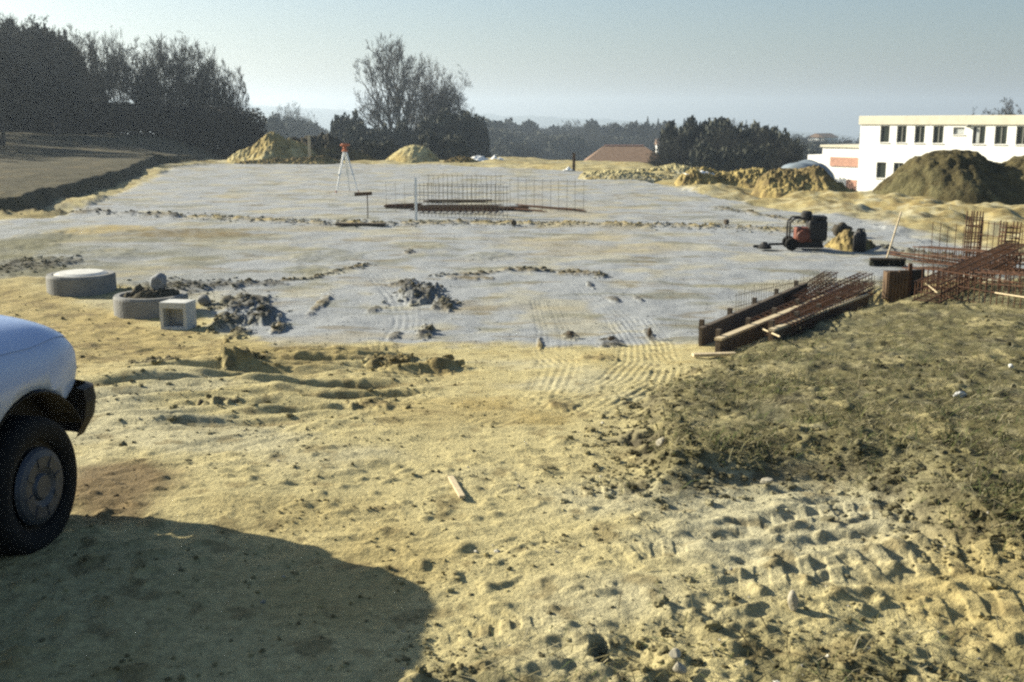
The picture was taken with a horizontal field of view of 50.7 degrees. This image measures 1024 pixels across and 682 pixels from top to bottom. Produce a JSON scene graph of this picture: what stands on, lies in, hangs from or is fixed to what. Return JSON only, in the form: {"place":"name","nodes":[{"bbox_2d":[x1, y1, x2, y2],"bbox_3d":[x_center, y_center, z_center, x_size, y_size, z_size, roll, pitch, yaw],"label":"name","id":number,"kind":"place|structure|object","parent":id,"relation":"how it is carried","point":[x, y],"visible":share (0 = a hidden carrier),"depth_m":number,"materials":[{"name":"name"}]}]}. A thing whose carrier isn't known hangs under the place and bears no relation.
{"place":"outdoors","nodes":[
{"label":"outdoors","id":0,"kind":"place"},
{"bbox_2d":[109,100,859,143],"bbox_3d":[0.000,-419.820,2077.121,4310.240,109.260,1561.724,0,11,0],"label":"hills","id":1,"kind":"structure","parent":0,"point":[324,117],"depth_m":2312.60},
{"bbox_2d":[0,131,1023,681],"bbox_3d":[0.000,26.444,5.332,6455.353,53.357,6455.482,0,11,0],"label":"ground","id":2,"kind":"structure","parent":0,"point":[54,173],"depth_m":5.90,"materials":[{"name":"sand"}]},
{"bbox_2d":[0,10,39,130],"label":"bare tree","id":3,"kind":"object","parent":2,"relation":"on","point":[12,33],"visible":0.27,"depth_m":81.36,"materials":[{"name":"brown plant"}]},
{"bbox_2d":[3,19,55,100],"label":"bare tree","id":4,"kind":"object","parent":2,"relation":"on","point":[27,53],"visible":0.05,"depth_m":84.84,"materials":[{"name":"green plant"}]},
{"bbox_2d":[0,315,95,555],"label":"parked car","id":5,"kind":"object","parent":2,"relation":"on","point":[47,400],"visible":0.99,"depth_m":4.24,"materials":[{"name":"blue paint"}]},
{"bbox_2d":[14,14,85,134],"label":"bare tree","id":6,"kind":"object","parent":2,"relation":"on","point":[56,98],"visible":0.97,"depth_m":79.26,"materials":[{"name":"brown plant"}]},
{"bbox_2d":[40,23,103,131],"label":"bare tree","id":7,"kind":"object","parent":2,"relation":"on","point":[83,55],"visible":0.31,"depth_m":83.51,"materials":[{"name":"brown plant"}]},
{"bbox_2d":[46,269,116,296],"bbox_3d":[-6.026,-0.814,15.134,0.915,0.330,0.915,0,11,0],"label":"concrete ring","id":8,"kind":"object","parent":2,"relation":"on","point":[78,282],"visible":0.9,"depth_m":14.79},
{"bbox_2d":[53,35,113,132],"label":"bare tree","id":9,"kind":"object","parent":2,"relation":"on","point":[99,91],"visible":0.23,"depth_m":87.30,"materials":[{"name":"brown plant"}]},
{"bbox_2d":[86,29,117,103],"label":"bare tree","id":10,"kind":"object","parent":2,"relation":"on","point":[107,65],"visible":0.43,"depth_m":89.23,"materials":[{"name":"brown plant"}]},
{"bbox_2d":[98,26,133,133],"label":"bare tree","id":11,"kind":"object","parent":2,"relation":"on","point":[120,94],"visible":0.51,"depth_m":91.91,"materials":[{"name":"brown plant"}]},
{"bbox_2d":[0,98,267,158],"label":"hedge","id":12,"kind":"object","parent":2,"relation":"on","point":[217,131],"visible":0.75,"depth_m":84.83,"materials":[{"name":"green plant"}]},
{"bbox_2d":[110,36,170,103],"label":"bare tree","id":13,"kind":"object","parent":2,"relation":"on","point":[140,85],"visible":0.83,"depth_m":91.78,"materials":[{"name":"brown plant"}]},
{"bbox_2d":[113,289,187,318],"bbox_3d":[-4.467,-0.449,13.393,0.886,0.270,0.886,0,11,0],"label":"concrete ring","id":14,"kind":"object","parent":2,"relation":"on","point":[127,308],"visible":0.57,"depth_m":12.99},
{"bbox_2d":[121,284,179,298],"bbox_3d":[-4.467,-0.571,13.368,0.696,0.237,0.696,0,11,0],"label":"dirt pile","id":15,"kind":"object","parent":14,"relation":"in","point":[139,291],"visible":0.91,"depth_m":13.30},
{"bbox_2d":[150,273,166,290],"bbox_3d":[-4.370,-0.729,13.388,0.224,0.230,0.201,-7,18,15],"label":"stone","id":16,"kind":"object","parent":15,"relation":"on","point":[158,281],"visible":0.97,"depth_m":13.31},
{"bbox_2d":[123,30,216,133],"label":"bare tree","id":17,"kind":"object","parent":2,"relation":"on","point":[157,62],"visible":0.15,"depth_m":94.68,"materials":[{"name":"brown plant"}]},
{"bbox_2d":[159,299,196,329],"bbox_3d":[-3.811,-0.299,12.343,0.320,0.320,0.260,2,12,9],"label":"hollow block","id":18,"kind":"object","parent":2,"relation":"on","point":[177,314],"depth_m":12.28,"materials":[{"name":"concrete"}]},
{"bbox_2d":[143,153,221,163],"bbox_3d":[-20.926,-10.586,63.120,10.988,0.767,1.579,0,11,0],"label":"earth heap","id":19,"kind":"object","parent":2,"relation":"on","point":[162,159],"visible":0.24,"depth_m":62.87,"materials":[{"name":"soil"}]},
{"bbox_2d":[149,34,226,136],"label":"bare tree","id":20,"kind":"object","parent":2,"relation":"on","point":[193,93],"visible":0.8,"depth_m":92.37,"materials":[{"name":"brown plant"}]},
{"bbox_2d":[173,43,236,109],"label":"bare tree","id":21,"kind":"object","parent":2,"relation":"on","point":[214,50],"visible":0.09,"depth_m":95.99,"materials":[{"name":"brown plant"}]},
{"bbox_2d":[200,59,251,117],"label":"bare tree","id":22,"kind":"object","parent":2,"relation":"on","point":[233,91],"visible":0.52,"depth_m":94.11,"materials":[{"name":"brown plant"}]},
{"bbox_2d":[226,132,318,162],"bbox_3d":[-14.093,-11.409,64.181,5.157,2.029,4.709,10,15,40],"label":"sand heap","id":23,"kind":"object","parent":2,"relation":"on","point":[268,146],"visible":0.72,"depth_m":63.03,"materials":[{"name":"sand"}]},
{"bbox_2d":[257,111,288,138],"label":"bush","id":24,"kind":"object","parent":2,"relation":"on","point":[275,124],"visible":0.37,"depth_m":221.61,"materials":[{"name":"green plant"}]},
{"bbox_2d":[234,155,340,163],"bbox_3d":[-12.828,-10.277,61.736,6.962,0.697,1.766,0,11,0],"label":"earth heap","id":25,"kind":"object","parent":2,"relation":"on","point":[322,159],"visible":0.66,"depth_m":61.38,"materials":[{"name":"soil"}]},
{"bbox_2d":[268,101,312,123],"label":"bare tree","id":26,"kind":"object","parent":2,"relation":"on","point":[293,115],"visible":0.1,"depth_m":299.04,"materials":[{"name":"grey plant"}]},
{"bbox_2d":[282,116,311,137],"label":"bush","id":27,"kind":"object","parent":2,"relation":"on","point":[298,128],"visible":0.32,"depth_m":257.63,"materials":[{"name":"green plant"}]},
{"bbox_2d":[291,132,378,160],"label":"earth heap","id":28,"kind":"object","parent":2,"relation":"on","point":[327,144],"visible":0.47,"depth_m":65.36,"materials":[{"name":"soil"}]},
{"bbox_2d":[335,143,358,193],"bbox_3d":[-5.620,-5.718,35.891,0.800,1.654,0.882,-5,13,-25],"label":"survey tripod","id":29,"kind":"object","parent":2,"relation":"on","point":[344,150],"visible":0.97,"depth_m":35.67,"materials":[{"name":"white paint"}]},
{"bbox_2d":[329,109,366,141],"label":"bush","id":30,"kind":"object","parent":2,"relation":"on","point":[338,124],"visible":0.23,"depth_m":131.36,"materials":[{"name":"green plant"}]},
{"bbox_2d":[342,121,382,144],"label":"bush","id":31,"kind":"object","parent":2,"relation":"on","point":[357,131],"visible":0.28,"depth_m":117.13,"materials":[{"name":"green plant"}]},
{"bbox_2d":[349,137,398,159],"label":"bush","id":32,"kind":"object","parent":2,"relation":"on","point":[384,150],"visible":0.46,"depth_m":85.46,"materials":[{"name":"green plant"}]},
{"bbox_2d":[353,31,438,132],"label":"bare tree","id":33,"kind":"object","parent":2,"relation":"on","point":[397,99],"visible":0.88,"depth_m":145.40,"materials":[{"name":"brown plant"}]},
{"bbox_2d":[381,129,410,148],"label":"bush","id":34,"kind":"object","parent":2,"relation":"on","point":[393,136],"visible":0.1,"depth_m":121.03,"materials":[{"name":"green plant"}]},
{"bbox_2d":[386,145,439,162],"bbox_3d":[-5.941,-11.050,64.196,3.420,1.225,2.981,9,14,37],"label":"sand heap","id":35,"kind":"object","parent":2,"relation":"on","point":[413,154],"visible":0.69,"depth_m":63.42,"materials":[{"name":"sand"}]},
{"bbox_2d":[393,118,432,146],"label":"bush","id":36,"kind":"object","parent":2,"relation":"on","point":[404,133],"visible":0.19,"depth_m":121.66,"materials":[{"name":"green plant"}]},
{"bbox_2d":[403,50,455,127],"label":"bare tree","id":37,"kind":"object","parent":2,"relation":"on","point":[424,88],"visible":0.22,"depth_m":151.16,"materials":[{"name":"brown plant"}]},
{"bbox_2d":[414,107,462,138],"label":"bush","id":38,"kind":"object","parent":2,"relation":"on","point":[443,124],"visible":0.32,"depth_m":120.95,"materials":[{"name":"green plant"}]},
{"bbox_2d":[417,129,471,159],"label":"bush","id":39,"kind":"object","parent":2,"relation":"on","point":[444,148],"visible":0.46,"depth_m":97.49,"materials":[{"name":"green plant"}]},
{"bbox_2d":[423,64,478,121],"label":"bare tree","id":40,"kind":"object","parent":2,"relation":"on","point":[445,102],"visible":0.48,"depth_m":147.76,"materials":[{"name":"brown plant"}]},
{"bbox_2d":[409,204,502,211],"bbox_3d":[-1.429,-3.531,28.687,2.294,0.093,1.724,1,11,6],"label":"rebar mat","id":41,"kind":"object","parent":2,"relation":"on","point":[482,207],"visible":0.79,"depth_m":28.57,"materials":[{"name":"metal"}]},
{"bbox_2d":[418,182,508,216],"bbox_3d":[-1.200,-3.443,26.570,2.310,0.899,0.013,2,12,11],"label":"panel","id":42,"kind":"object","parent":2,"relation":"on","point":[443,199],"visible":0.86,"depth_m":26.64,"materials":[{"name":"metal"}]},
{"bbox_2d":[427,174,501,204],"bbox_3d":[-1.346,-4.291,30.628,2.164,0.947,0.012,1,11,6],"label":"panel","id":43,"kind":"object","parent":2,"relation":"on","point":[457,201],"visible":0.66,"depth_m":30.65,"materials":[{"name":"metal"}]},
{"bbox_2d":[448,110,484,156],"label":"bush","id":44,"kind":"object","parent":2,"relation":"on","point":[469,126],"visible":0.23,"depth_m":126.31,"materials":[{"name":"green plant"}]},
{"bbox_2d":[456,113,491,157],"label":"bush","id":45,"kind":"object","parent":2,"relation":"on","point":[483,134],"visible":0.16,"depth_m":136.94,"materials":[{"name":"green plant"}]},
{"bbox_2d":[0,198,960,368],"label":"soil crumbs","id":46,"kind":"object","parent":2,"relation":"on","point":[461,362],"visible":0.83,"depth_m":16.45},
{"bbox_2d":[486,125,527,156],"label":"bush","id":47,"kind":"object","parent":2,"relation":"on","point":[496,134],"visible":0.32,"depth_m":293.89,"materials":[{"name":"green plant"}]},
{"bbox_2d":[2,229,1023,681],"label":"pebbles","id":48,"kind":"object","parent":2,"relation":"on","point":[552,543],"visible":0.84,"depth_m":4.08,"materials":[{"name":"stone"}]},
{"bbox_2d":[491,140,539,157],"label":"bush","id":49,"kind":"object","parent":2,"relation":"on","point":[504,148],"visible":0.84,"depth_m":258.66,"materials":[{"name":"green plant"}]},
{"bbox_2d":[9,284,1023,681],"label":"soil clods","id":50,"kind":"object","parent":2,"relation":"on","point":[715,624],"visible":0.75,"depth_m":5.08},
{"bbox_2d":[503,117,538,134],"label":"valley tree","id":51,"kind":"object","parent":2,"relation":"on","point":[529,124],"visible":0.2,"depth_m":371.12,"materials":[{"name":"green plant"}]},
{"bbox_2d":[525,132,566,157],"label":"bush","id":52,"kind":"object","parent":2,"relation":"on","point":[538,142],"visible":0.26,"depth_m":312.69,"materials":[{"name":"green plant"}]},
{"bbox_2d":[540,133,590,160],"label":"bush","id":53,"kind":"object","parent":2,"relation":"on","point":[564,147],"visible":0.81,"depth_m":295.35,"materials":[{"name":"green plant"}]},
{"bbox_2d":[580,131,612,146],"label":"valley tree","id":54,"kind":"object","parent":2,"relation":"on","point":[600,140],"visible":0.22,"depth_m":324.49,"materials":[{"name":"green plant"}]},
{"bbox_2d":[582,118,616,139],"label":"valley tree","id":55,"kind":"object","parent":2,"relation":"on","point":[603,129],"visible":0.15,"depth_m":384.96,"materials":[{"name":"green plant"}]},
{"bbox_2d":[584,145,658,163],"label":"house","id":56,"kind":"structure","parent":2,"relation":"on","point":[626,153],"depth_m":118.59,"materials":[{"name":"brown tile"}]},
{"bbox_2d":[578,169,672,182],"bbox_3d":[5.025,-6.841,44.962,4.774,0.591,2.584,0,11,0],"label":"earth heap","id":57,"kind":"object","parent":2,"relation":"on","point":[620,174],"visible":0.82,"depth_m":44.75,"materials":[{"name":"soil"}]},
{"bbox_2d":[606,120,653,142],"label":"valley tree","id":58,"kind":"object","parent":2,"relation":"on","point":[615,130],"visible":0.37,"depth_m":343.05,"materials":[{"name":"green plant"}]},
{"bbox_2d":[610,135,651,147],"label":"bush","id":59,"kind":"object","parent":2,"relation":"on","point":[620,141],"visible":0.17,"depth_m":332.33,"materials":[{"name":"green plant"}]},
{"bbox_2d":[640,121,666,142],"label":"valley tree","id":60,"kind":"object","parent":2,"relation":"on","point":[651,129],"visible":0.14,"depth_m":350.41,"materials":[{"name":"green plant"}]},
{"bbox_2d":[630,163,696,173],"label":"earth heap","id":61,"kind":"object","parent":2,"relation":"on","point":[676,168],"visible":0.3,"depth_m":47.97,"materials":[{"name":"soil"}]},
{"bbox_2d":[646,130,697,165],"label":"bare tree","id":62,"kind":"object","parent":2,"relation":"on","point":[662,158],"visible":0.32,"depth_m":109.65,"materials":[{"name":"brown plant"}]},
{"bbox_2d":[659,119,694,160],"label":"bush","id":63,"kind":"object","parent":2,"relation":"on","point":[671,126],"visible":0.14,"depth_m":114.69,"materials":[{"name":"green plant"}]},
{"bbox_2d":[659,122,713,163],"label":"bare tree","id":64,"kind":"object","parent":2,"relation":"on","point":[691,136],"visible":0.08,"depth_m":114.08,"materials":[{"name":"brown plant"}]},
{"bbox_2d":[678,115,714,137],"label":"bush","id":65,"kind":"object","parent":2,"relation":"on","point":[700,128],"visible":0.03,"depth_m":118.23,"materials":[{"name":"green plant"}]},
{"bbox_2d":[681,137,720,169],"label":"bush","id":66,"kind":"object","parent":2,"relation":"on","point":[703,154],"visible":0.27,"depth_m":102.18,"materials":[{"name":"green plant"}]},
{"bbox_2d":[679,125,735,164],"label":"bare tree","id":67,"kind":"object","parent":2,"relation":"on","point":[717,143],"visible":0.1,"depth_m":111.16,"materials":[{"name":"green plant"}]},
{"bbox_2d":[692,117,737,148],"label":"bush","id":68,"kind":"object","parent":2,"relation":"on","point":[726,122],"visible":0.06,"depth_m":112.93,"materials":[{"name":"green plant"}]},
{"bbox_2d":[674,166,767,187],"bbox_3d":[7.999,-5.928,40.481,4.093,1.219,2.778,0,11,0],"label":"earth heap","id":69,"kind":"object","parent":2,"relation":"on","point":[744,178],"visible":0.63,"depth_m":40.07,"materials":[{"name":"soil"}]},
{"bbox_2d":[699,126,756,157],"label":"bare tree","id":70,"kind":"object","parent":2,"relation":"on","point":[734,145],"visible":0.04,"depth_m":109.21,"materials":[{"name":"green plant"}]},
{"bbox_2d":[716,139,759,171],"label":"bush","id":71,"kind":"object","parent":2,"relation":"on","point":[743,155],"visible":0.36,"depth_m":101.71,"materials":[{"name":"green plant"}]},
{"bbox_2d":[460,279,1023,681],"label":"dead grass","id":72,"kind":"structure","parent":2,"relation":"on","point":[916,410],"depth_m":5.83,"materials":[{"name":"plant"}]},
{"bbox_2d":[733,119,758,142],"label":"bush","id":73,"kind":"object","parent":2,"relation":"on","point":[744,132],"visible":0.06,"depth_m":114.32,"materials":[{"name":"green plant"}]},
{"bbox_2d":[729,127,775,149],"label":"bare tree","id":74,"kind":"object","parent":2,"relation":"on","point":[755,143],"visible":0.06,"depth_m":110.56,"materials":[{"name":"green plant"}]},
{"bbox_2d":[698,280,807,345],"bbox_3d":[2.926,-0.343,12.825,0.092,0.416,4.107,6,13,29],"label":"formwork board","id":75,"kind":"object","parent":2,"relation":"on","point":[731,320],"visible":0.56,"depth_m":12.21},
{"bbox_2d":[749,141,784,170],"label":"bush","id":76,"kind":"object","parent":2,"relation":"on","point":[767,157],"visible":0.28,"depth_m":101.94,"materials":[{"name":"green plant"}]},
{"bbox_2d":[714,291,832,351],"bbox_3d":[3.033,-0.222,12.223,0.111,0.444,4.162,7,13,30],"label":"formwork board","id":77,"kind":"object","parent":2,"relation":"on","point":[748,332],"visible":0.34,"depth_m":11.14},
{"bbox_2d":[735,272,831,309],"bbox_3d":[3.576,-0.649,14.105,0.007,0.355,2.566,10,15,42],"label":"panel","id":78,"kind":"object","parent":2,"relation":"on","point":[780,287],"visible":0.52,"depth_m":13.88,"materials":[{"name":"metal"}]},
{"bbox_2d":[759,135,809,164],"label":"bare tree","id":79,"kind":"object","parent":2,"relation":"on","point":[799,158],"visible":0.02,"depth_m":107.98,"materials":[{"name":"green plant"}]},
{"bbox_2d":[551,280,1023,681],"bbox_3d":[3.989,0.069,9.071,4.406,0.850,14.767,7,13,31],"label":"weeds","id":80,"kind":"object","parent":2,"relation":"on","point":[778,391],"visible":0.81,"depth_m":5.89,"materials":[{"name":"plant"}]},
{"bbox_2d":[772,131,803,165],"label":"bush","id":81,"kind":"object","parent":2,"relation":"on","point":[796,141],"visible":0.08,"depth_m":109.62,"materials":[{"name":"green plant"}]},
{"bbox_2d":[753,211,827,250],"bbox_3d":[5.063,-2.019,19.695,1.290,0.700,0.490,1,11,6],"label":"site machine","id":82,"kind":"object","parent":2,"relation":"on","point":[812,233],"visible":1,"depth_m":19.51,"materials":[{"name":"black metal"}]},
{"bbox_2d":[788,590,798,611],"bbox_3d":[0.967,0.896,3.721,0.046,0.083,0.035,-8,14,-36],"label":"stone","id":83,"kind":"object","parent":2,"relation":"on","point":[793,600],"visible":1,"depth_m":3.71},
{"bbox_2d":[778,143,816,164],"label":"bare tree","id":84,"kind":"object","parent":2,"relation":"on","point":[784,157],"visible":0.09,"depth_m":107.51,"materials":[{"name":"green plant"}]},
{"bbox_2d":[750,165,857,197],"bbox_3d":[9.707,-5.213,36.109,3.494,1.323,3.380,-9,15,-39],"label":"earth heap","id":85,"kind":"object","parent":2,"relation":"on","point":[777,183],"visible":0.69,"depth_m":35.57,"materials":[{"name":"soil"}]},
{"bbox_2d":[781,160,834,179],"bbox_3d":[16.645,-9.415,61.349,3.400,1.738,2.400,0,11,0],"label":"tarpaulin","id":86,"kind":"object","parent":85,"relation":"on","point":[802,164],"visible":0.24,"depth_m":60.71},
{"bbox_2d":[784,271,837,305],"bbox_3d":[4.060,-0.719,14.614,0.211,0.134,2.488,6,13,27],"label":"rebar cage","id":87,"kind":"object","parent":2,"relation":"on","point":[814,284],"visible":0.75,"depth_m":14.56,"materials":[{"name":"metal"}]},
{"bbox_2d":[751,272,873,321],"bbox_3d":[3.881,-0.536,13.640,0.236,0.134,4.681,7,13,31],"label":"rebar cage","id":88,"kind":"object","parent":2,"relation":"on","point":[856,278],"visible":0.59,"depth_m":13.67,"materials":[{"name":"metal"}]},
{"bbox_2d":[768,291,868,341],"bbox_3d":[3.525,-0.284,12.195,0.098,0.517,4.251,6,13,29],"label":"formwork board","id":89,"kind":"object","parent":2,"relation":"on","point":[782,330],"visible":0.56,"depth_m":11.65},
{"bbox_2d":[765,282,876,336],"bbox_3d":[3.722,-0.416,12.662,0.272,0.144,4.569,6,11,28],"label":"rebar cage","id":90,"kind":"object","parent":2,"relation":"on","point":[858,293],"visible":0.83,"depth_m":12.24,"materials":[{"name":"metal"}]},
{"bbox_2d":[824,229,877,251],"bbox_3d":[6.421,-1.804,20.073,1.330,0.547,1.024,0,11,0],"label":"rubble heap","id":91,"kind":"object","parent":2,"relation":"on","point":[843,241],"visible":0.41,"depth_m":19.90,"materials":[{"name":"soil"}]},
{"bbox_2d":[853,228,866,251],"bbox_3d":[6.307,-1.832,19.605,0.230,0.428,0.230,0,11,0],"label":"fuel can","id":92,"kind":"object","parent":2,"relation":"on","point":[859,238],"visible":1,"depth_m":19.53,"materials":[{"name":"black metal"}]},
{"bbox_2d":[869,212,905,266],"bbox_3d":[6.343,-1.670,17.761,0.498,0.828,1.075,11,16,44],"label":"broom","id":93,"kind":"object","parent":2,"relation":"on","point":[886,261],"visible":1,"depth_m":17.60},
{"bbox_2d":[882,263,924,301],"bbox_3d":[5.135,-0.756,14.124,0.520,0.543,0.235,1,11,4],"label":"formwork box","id":94,"kind":"object","parent":2,"relation":"on","point":[898,284],"visible":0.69,"depth_m":14.04,"materials":[{"name":"wood"}]},
{"bbox_2d":[807,115,1023,191],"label":"white building","id":95,"kind":"structure","parent":2,"relation":"on","point":[885,148],"depth_m":88.66,"materials":[{"name":"paint"}]},
{"bbox_2d":[931,126,943,143],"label":"window","id":96,"kind":"structure","parent":95,"relation":"in","point":[938,130],"depth_m":86.69,"materials":[{"name":"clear glass"}]},
{"bbox_2d":[970,126,985,144],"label":"window","id":97,"kind":"structure","parent":95,"relation":"in","point":[979,131],"depth_m":83.96,"materials":[{"name":"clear glass"}]},
{"bbox_2d":[992,126,1007,144],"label":"window","id":98,"kind":"structure","parent":95,"relation":"in","point":[1001,131],"depth_m":82.56,"materials":[{"name":"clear glass"}]},
{"bbox_2d":[872,149,1023,204],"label":"earth heap","id":99,"kind":"object","parent":2,"relation":"on","point":[970,177],"visible":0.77,"depth_m":32.86,"materials":[{"name":"soil"}]},
{"bbox_2d":[887,250,1021,270],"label":"rebar rods","id":100,"kind":"object","parent":2,"relation":"on","point":[904,255],"visible":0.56,"depth_m":18.13,"materials":[{"name":"metal"}]},
{"bbox_2d":[902,266,1023,295],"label":"rebar cage","id":101,"kind":"object","parent":2,"relation":"on","point":[1006,273],"visible":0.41,"depth_m":13.48,"materials":[{"name":"metal"}]},
{"bbox_2d":[912,242,1023,303],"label":"rebar cage","id":102,"kind":"object","parent":2,"relation":"on","point":[988,255],"visible":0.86,"depth_m":14.03,"materials":[{"name":"metal"}]},
{"bbox_2d":[912,246,1023,271],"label":"rebar cage","id":103,"kind":"object","parent":2,"relation":"on","point":[951,263],"visible":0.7,"depth_m":17.09,"materials":[{"name":"metal"}]},
{"bbox_2d":[918,263,1023,307],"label":"panel","id":104,"kind":"object","parent":2,"relation":"on","point":[964,274],"visible":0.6,"depth_m":12.61,"materials":[{"name":"metal"}]},
{"bbox_2d":[963,211,983,259],"bbox_3d":[7.745,-1.723,18.161,0.242,0.917,0.220,9,9,38],"label":"rebar cage","id":105,"kind":"object","parent":2,"relation":"on","point":[968,231],"visible":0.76,"depth_m":18.10,"materials":[{"name":"metal"}]},
{"bbox_2d":[983,96,1021,114],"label":"bare tree","id":106,"kind":"object","parent":2,"relation":"on","point":[1007,108],"visible":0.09,"depth_m":147.19,"materials":[{"name":"grey plant"}]},
{"bbox_2d":[996,221,1021,260],"bbox_3d":[7.869,-1.477,17.161,0.238,0.842,0.275,2,11,0],"label":"rebar cage","id":107,"kind":"object","parent":2,"relation":"on","point":[1006,235],"visible":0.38,"depth_m":17.07,"materials":[{"name":"metal"}]},
{"bbox_2d":[0,0,1023,137],"label":"sky","id":108,"kind":"structure","parent":0,"point":[810,66],"materials":[{"name":"blue"}]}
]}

